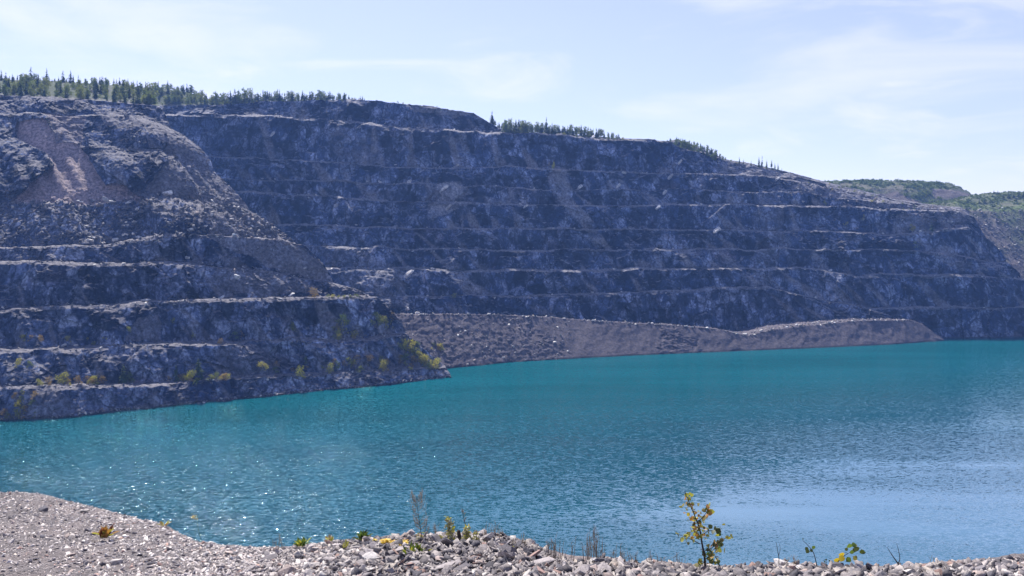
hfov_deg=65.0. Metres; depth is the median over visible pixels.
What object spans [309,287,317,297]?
bush
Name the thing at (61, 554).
gravel ground
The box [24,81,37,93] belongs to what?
birch tree
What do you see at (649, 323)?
spoil rubble
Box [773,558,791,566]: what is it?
stone
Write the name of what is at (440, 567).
stone
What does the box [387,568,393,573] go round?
stone
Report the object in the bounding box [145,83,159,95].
birch tree
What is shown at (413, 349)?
bush
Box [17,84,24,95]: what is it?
spruce tree
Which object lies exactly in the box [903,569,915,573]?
stone
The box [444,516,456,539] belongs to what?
mullein spike
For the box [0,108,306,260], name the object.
landslide rubble
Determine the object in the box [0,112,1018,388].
ledge rubble
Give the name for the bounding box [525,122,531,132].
birch tree
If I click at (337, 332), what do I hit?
bush
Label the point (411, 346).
bush
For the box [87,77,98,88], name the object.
birch tree
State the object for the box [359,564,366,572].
stone
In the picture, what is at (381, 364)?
bush
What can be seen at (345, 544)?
grass tuft
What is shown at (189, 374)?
bush
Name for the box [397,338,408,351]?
bush
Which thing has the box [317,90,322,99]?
birch tree
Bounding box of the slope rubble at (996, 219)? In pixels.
[969,207,1023,276]
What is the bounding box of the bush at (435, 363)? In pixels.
[429,357,439,369]
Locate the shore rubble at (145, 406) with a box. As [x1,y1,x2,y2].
[0,375,446,419]
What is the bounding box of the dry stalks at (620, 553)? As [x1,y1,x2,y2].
[610,544,626,561]
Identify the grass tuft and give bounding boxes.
[158,521,170,525]
[293,536,310,546]
[324,535,333,541]
[342,539,349,547]
[351,529,371,540]
[402,541,431,553]
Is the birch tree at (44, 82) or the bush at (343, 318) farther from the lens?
the birch tree at (44, 82)
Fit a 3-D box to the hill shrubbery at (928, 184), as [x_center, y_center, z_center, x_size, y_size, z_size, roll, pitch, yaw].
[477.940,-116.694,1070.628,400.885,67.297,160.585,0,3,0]
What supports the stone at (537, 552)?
on the gravel ground
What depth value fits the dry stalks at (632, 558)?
5.41 m
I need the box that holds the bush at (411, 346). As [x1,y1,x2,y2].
[403,339,415,353]
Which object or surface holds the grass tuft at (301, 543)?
on the gravel ground
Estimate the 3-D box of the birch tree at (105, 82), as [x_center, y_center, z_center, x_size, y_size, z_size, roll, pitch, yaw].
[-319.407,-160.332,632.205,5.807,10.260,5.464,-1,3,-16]
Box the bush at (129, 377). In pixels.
[124,372,134,382]
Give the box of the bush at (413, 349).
[410,347,418,356]
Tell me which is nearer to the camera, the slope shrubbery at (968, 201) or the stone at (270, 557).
the stone at (270, 557)
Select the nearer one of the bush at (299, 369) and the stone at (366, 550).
the stone at (366, 550)
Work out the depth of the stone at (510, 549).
5.74 m
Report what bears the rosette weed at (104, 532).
on the gravel ground
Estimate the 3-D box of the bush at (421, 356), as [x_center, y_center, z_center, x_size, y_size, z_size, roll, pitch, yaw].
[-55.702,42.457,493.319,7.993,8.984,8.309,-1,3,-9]
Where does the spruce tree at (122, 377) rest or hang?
on the rock headland
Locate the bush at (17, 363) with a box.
[14,358,22,367]
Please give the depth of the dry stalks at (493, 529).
6.52 m
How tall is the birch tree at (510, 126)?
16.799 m
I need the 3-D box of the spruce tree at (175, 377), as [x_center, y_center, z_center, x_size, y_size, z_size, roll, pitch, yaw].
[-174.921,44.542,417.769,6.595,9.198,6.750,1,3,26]
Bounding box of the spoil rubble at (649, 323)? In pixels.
[394,313,914,366]
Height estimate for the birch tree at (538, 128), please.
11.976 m
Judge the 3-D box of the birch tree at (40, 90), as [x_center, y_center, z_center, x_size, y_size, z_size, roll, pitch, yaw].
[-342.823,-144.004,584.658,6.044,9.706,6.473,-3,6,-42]
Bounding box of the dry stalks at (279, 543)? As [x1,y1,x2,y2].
[272,535,283,549]
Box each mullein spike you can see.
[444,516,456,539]
[461,524,470,538]
[471,530,479,539]
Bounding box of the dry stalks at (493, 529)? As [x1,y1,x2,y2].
[482,521,503,537]
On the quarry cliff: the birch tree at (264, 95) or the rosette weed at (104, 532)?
the birch tree at (264, 95)
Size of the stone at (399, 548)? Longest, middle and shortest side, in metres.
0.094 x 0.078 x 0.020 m
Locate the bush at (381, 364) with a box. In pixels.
[378,359,387,370]
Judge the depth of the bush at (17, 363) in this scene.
387.54 m
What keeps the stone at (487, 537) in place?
on the gravel ground
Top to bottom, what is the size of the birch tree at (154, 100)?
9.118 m
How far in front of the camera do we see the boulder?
514.93 m
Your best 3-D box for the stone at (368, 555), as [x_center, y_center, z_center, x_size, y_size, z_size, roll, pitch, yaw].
[-1.039,1.988,5.920,0.093,0.029,0.134,-15,22,-29]
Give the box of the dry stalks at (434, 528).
[423,522,442,533]
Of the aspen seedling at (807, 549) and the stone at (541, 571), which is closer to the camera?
the stone at (541, 571)
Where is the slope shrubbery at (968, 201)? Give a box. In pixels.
[918,191,1023,236]
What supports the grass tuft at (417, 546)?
on the gravel ground
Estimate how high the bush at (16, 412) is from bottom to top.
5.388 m
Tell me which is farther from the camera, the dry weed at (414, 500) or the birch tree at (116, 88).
the birch tree at (116, 88)
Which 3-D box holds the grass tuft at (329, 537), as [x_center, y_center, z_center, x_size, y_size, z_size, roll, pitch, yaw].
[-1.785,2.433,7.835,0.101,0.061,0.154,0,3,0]
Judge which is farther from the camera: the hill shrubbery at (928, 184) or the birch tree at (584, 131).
the hill shrubbery at (928, 184)
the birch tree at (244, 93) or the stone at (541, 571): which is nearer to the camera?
the stone at (541, 571)
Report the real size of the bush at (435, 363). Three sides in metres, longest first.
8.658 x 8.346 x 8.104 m
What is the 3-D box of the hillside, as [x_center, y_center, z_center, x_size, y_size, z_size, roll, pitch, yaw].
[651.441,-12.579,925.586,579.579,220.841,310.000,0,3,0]
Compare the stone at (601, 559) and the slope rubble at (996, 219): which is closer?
the stone at (601, 559)
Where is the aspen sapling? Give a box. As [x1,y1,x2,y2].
[676,492,732,568]
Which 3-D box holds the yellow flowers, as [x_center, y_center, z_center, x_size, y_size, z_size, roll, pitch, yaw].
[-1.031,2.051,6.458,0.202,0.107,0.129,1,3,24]
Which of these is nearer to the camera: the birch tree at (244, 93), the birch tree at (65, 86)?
the birch tree at (65, 86)
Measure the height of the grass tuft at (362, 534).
0.091 m
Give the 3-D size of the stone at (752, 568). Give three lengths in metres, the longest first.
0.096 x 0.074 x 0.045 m
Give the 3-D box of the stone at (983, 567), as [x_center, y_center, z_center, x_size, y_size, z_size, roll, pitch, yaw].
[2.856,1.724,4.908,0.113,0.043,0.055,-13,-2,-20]
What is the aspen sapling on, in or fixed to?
on the gravel ground
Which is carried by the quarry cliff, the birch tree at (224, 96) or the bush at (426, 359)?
the birch tree at (224, 96)
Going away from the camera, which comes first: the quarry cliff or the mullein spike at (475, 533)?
the mullein spike at (475, 533)
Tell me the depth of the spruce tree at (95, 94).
598.88 m
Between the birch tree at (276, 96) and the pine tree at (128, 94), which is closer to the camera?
the pine tree at (128, 94)
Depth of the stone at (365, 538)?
7.17 m
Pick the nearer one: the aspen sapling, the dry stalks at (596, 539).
the aspen sapling
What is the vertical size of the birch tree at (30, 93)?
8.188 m
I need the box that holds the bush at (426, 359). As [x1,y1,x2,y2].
[421,354,429,366]
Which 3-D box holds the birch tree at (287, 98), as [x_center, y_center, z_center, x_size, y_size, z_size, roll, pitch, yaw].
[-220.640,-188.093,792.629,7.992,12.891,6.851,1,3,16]
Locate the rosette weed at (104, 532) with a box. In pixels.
[92,524,118,537]
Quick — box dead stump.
[457,530,460,539]
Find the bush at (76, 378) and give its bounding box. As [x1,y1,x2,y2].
[73,375,82,383]
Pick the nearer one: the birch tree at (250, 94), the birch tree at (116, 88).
the birch tree at (116, 88)
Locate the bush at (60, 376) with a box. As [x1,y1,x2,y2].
[56,371,68,383]
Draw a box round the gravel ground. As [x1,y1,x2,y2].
[0,492,1023,575]
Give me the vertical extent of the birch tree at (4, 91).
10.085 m
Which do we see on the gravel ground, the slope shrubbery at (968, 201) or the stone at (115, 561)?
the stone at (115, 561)
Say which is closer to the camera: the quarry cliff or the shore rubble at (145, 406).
the shore rubble at (145, 406)
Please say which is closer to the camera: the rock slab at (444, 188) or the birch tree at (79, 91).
the birch tree at (79, 91)
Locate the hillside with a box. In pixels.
[931,192,1023,278]
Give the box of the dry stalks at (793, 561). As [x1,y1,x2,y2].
[784,556,797,566]
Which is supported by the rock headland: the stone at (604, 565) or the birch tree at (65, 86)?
the birch tree at (65, 86)
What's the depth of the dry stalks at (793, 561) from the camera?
5.13 m
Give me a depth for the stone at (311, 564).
6.40 m
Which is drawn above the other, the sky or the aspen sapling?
the sky
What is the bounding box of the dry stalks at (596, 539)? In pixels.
[580,527,604,560]
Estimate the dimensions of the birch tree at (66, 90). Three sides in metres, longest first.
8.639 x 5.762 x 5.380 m
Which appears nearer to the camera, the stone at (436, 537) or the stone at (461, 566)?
the stone at (461, 566)
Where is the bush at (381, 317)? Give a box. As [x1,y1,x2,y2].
[375,313,386,325]
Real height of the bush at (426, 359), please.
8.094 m
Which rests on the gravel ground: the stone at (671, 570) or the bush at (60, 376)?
the stone at (671, 570)
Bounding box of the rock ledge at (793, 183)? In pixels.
[775,172,966,225]
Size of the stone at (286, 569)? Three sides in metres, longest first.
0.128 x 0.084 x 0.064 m
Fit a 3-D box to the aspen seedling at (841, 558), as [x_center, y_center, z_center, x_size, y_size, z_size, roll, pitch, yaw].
[2.156,1.734,5.161,0.219,0.214,0.055,0,3,0]
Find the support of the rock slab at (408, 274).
on the quarry cliff
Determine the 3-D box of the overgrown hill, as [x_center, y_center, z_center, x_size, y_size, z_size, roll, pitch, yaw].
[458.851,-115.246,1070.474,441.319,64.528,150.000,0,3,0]
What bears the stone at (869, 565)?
on the gravel ground
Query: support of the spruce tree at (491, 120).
on the quarry cliff
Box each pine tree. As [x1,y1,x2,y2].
[66,70,72,82]
[127,83,131,96]
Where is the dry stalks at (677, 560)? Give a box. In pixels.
[669,553,687,563]
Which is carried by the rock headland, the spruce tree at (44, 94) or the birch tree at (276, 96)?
the spruce tree at (44, 94)
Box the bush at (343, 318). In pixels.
[338,313,348,324]
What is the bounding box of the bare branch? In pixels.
[888,546,899,564]
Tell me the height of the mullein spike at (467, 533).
0.260 m
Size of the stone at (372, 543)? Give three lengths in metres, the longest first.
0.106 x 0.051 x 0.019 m
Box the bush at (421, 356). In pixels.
[416,350,427,362]
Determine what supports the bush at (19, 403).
on the rock headland
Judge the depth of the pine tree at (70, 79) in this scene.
653.62 m
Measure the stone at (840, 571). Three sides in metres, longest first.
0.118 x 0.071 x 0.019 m
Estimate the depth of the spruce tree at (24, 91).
588.30 m
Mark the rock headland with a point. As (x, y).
(52, 147)
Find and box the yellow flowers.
[372,538,394,543]
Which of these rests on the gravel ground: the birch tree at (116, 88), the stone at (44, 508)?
the stone at (44, 508)
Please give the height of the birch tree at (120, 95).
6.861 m
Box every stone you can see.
[38,505,47,510]
[110,558,123,564]
[263,553,276,560]
[277,564,294,575]
[304,569,312,575]
[309,562,319,567]
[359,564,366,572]
[362,536,371,540]
[363,551,377,559]
[364,548,377,553]
[370,541,375,547]
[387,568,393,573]
[396,546,403,551]
[407,529,414,535]
[431,534,440,541]
[431,562,454,569]
[438,537,452,544]
[453,562,470,570]
[481,532,493,541]
[496,558,506,562]
[498,552,513,558]
[501,545,517,553]
[530,550,540,555]
[531,556,555,564]
[531,566,544,573]
[573,564,589,574]
[596,558,611,561]
[597,562,610,572]
[668,568,677,573]
[747,565,756,572]
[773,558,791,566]
[832,562,844,567]
[834,568,845,573]
[855,564,863,569]
[866,562,872,569]
[874,569,886,575]
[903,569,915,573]
[975,565,986,569]
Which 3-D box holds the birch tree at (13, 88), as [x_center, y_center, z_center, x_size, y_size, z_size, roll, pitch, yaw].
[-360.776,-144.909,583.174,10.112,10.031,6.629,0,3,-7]
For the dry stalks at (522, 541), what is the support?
on the gravel ground
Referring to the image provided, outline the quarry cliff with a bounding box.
[136,87,1023,337]
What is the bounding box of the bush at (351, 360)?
[345,357,355,367]
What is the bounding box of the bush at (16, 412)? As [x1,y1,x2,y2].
[12,409,21,417]
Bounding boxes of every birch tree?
[0,84,8,94]
[7,82,17,93]
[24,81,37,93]
[28,87,34,96]
[36,83,43,94]
[38,78,49,87]
[61,82,73,93]
[64,85,71,94]
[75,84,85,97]
[75,86,84,98]
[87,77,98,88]
[103,78,108,86]
[112,84,119,95]
[117,92,122,99]
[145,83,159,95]
[145,92,153,103]
[151,95,156,104]
[171,94,177,103]
[213,92,219,104]
[218,92,229,104]
[234,91,240,102]
[240,87,247,103]
[242,88,253,102]
[261,91,266,100]
[270,90,278,100]
[284,91,289,100]
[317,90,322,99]
[502,121,508,131]
[506,118,514,132]
[517,120,524,132]
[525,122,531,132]
[534,122,540,131]
[582,126,586,136]
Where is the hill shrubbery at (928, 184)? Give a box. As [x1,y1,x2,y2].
[825,179,973,201]
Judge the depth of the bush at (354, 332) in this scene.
482.85 m
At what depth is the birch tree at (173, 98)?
789.88 m
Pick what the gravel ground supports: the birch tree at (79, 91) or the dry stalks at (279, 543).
the dry stalks at (279, 543)
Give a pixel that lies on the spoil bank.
(583, 338)
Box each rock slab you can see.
[404,270,413,278]
[440,185,448,192]
[713,226,720,232]
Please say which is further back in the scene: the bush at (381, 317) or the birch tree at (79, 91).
the birch tree at (79, 91)
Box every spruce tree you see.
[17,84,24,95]
[23,81,28,93]
[40,86,47,96]
[92,86,97,97]
[118,366,128,382]
[172,367,181,381]
[192,360,203,384]
[489,112,494,123]
[543,117,548,133]
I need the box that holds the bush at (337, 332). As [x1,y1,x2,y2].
[332,329,340,338]
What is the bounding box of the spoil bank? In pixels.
[395,313,943,368]
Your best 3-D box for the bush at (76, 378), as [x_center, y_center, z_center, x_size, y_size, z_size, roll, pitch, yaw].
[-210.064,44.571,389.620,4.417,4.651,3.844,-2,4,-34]
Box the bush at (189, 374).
[185,369,198,380]
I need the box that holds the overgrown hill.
[833,181,969,202]
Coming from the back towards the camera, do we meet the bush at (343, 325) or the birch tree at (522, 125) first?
the birch tree at (522, 125)
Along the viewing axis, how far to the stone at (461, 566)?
5.25 m
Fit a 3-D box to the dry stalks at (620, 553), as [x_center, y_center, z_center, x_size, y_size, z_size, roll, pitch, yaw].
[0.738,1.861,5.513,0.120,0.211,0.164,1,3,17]
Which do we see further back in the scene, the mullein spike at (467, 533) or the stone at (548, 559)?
the mullein spike at (467, 533)
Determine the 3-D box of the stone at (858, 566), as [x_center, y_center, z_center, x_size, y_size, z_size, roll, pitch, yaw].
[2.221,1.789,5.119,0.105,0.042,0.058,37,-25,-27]
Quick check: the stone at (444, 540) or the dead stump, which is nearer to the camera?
the stone at (444, 540)
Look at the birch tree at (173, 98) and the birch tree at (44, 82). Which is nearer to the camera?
the birch tree at (44, 82)
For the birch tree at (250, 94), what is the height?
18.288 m
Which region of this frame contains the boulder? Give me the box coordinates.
[157,190,172,195]
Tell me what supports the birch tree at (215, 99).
on the quarry cliff
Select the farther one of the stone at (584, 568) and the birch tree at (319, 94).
the birch tree at (319, 94)
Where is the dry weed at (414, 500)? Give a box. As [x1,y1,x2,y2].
[409,488,427,536]
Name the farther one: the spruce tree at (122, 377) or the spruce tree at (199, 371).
the spruce tree at (199, 371)
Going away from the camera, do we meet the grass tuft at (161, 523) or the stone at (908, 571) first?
the stone at (908, 571)
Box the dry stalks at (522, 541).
[511,532,534,547]
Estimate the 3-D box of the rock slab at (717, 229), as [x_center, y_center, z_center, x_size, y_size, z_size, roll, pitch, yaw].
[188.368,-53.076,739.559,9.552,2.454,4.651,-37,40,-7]
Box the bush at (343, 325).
[335,320,348,332]
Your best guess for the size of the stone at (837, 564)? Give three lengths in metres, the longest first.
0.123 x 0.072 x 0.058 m
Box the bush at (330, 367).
[326,362,333,372]
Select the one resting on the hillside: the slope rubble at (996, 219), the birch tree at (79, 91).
the slope rubble at (996, 219)
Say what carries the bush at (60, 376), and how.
on the rock headland
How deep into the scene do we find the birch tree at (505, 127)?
774.10 m
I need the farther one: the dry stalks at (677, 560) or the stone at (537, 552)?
the stone at (537, 552)
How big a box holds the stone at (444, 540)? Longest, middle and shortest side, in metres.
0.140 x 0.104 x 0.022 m
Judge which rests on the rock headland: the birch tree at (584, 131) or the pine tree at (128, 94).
the pine tree at (128, 94)
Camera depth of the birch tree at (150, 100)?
600.88 m
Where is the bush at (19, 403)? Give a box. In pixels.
[14,398,25,408]
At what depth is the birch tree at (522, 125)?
782.19 m
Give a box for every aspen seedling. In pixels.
[802,538,816,565]
[834,542,865,561]
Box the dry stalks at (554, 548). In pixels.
[544,534,568,558]
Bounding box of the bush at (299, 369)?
[295,365,304,378]
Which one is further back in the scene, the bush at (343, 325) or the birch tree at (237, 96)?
the birch tree at (237, 96)
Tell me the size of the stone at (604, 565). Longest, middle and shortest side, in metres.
0.125 x 0.096 x 0.026 m
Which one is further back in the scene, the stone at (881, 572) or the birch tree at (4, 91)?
the birch tree at (4, 91)
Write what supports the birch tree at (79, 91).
on the rock headland
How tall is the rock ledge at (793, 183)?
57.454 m
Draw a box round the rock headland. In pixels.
[0,80,451,420]
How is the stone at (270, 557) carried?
on the gravel ground
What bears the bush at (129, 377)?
on the rock headland
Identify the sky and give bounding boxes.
[0,0,1023,194]
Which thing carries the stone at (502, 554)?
on the gravel ground
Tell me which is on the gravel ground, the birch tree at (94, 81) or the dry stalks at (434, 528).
the dry stalks at (434, 528)
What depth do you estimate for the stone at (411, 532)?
6.88 m
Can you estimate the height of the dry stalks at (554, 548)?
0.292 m
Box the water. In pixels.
[0,337,1023,565]
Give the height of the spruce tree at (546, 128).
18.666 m
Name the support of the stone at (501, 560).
on the gravel ground
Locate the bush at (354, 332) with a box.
[347,326,358,337]
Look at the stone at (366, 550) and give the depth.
6.09 m
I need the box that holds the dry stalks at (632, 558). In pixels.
[626,548,638,564]

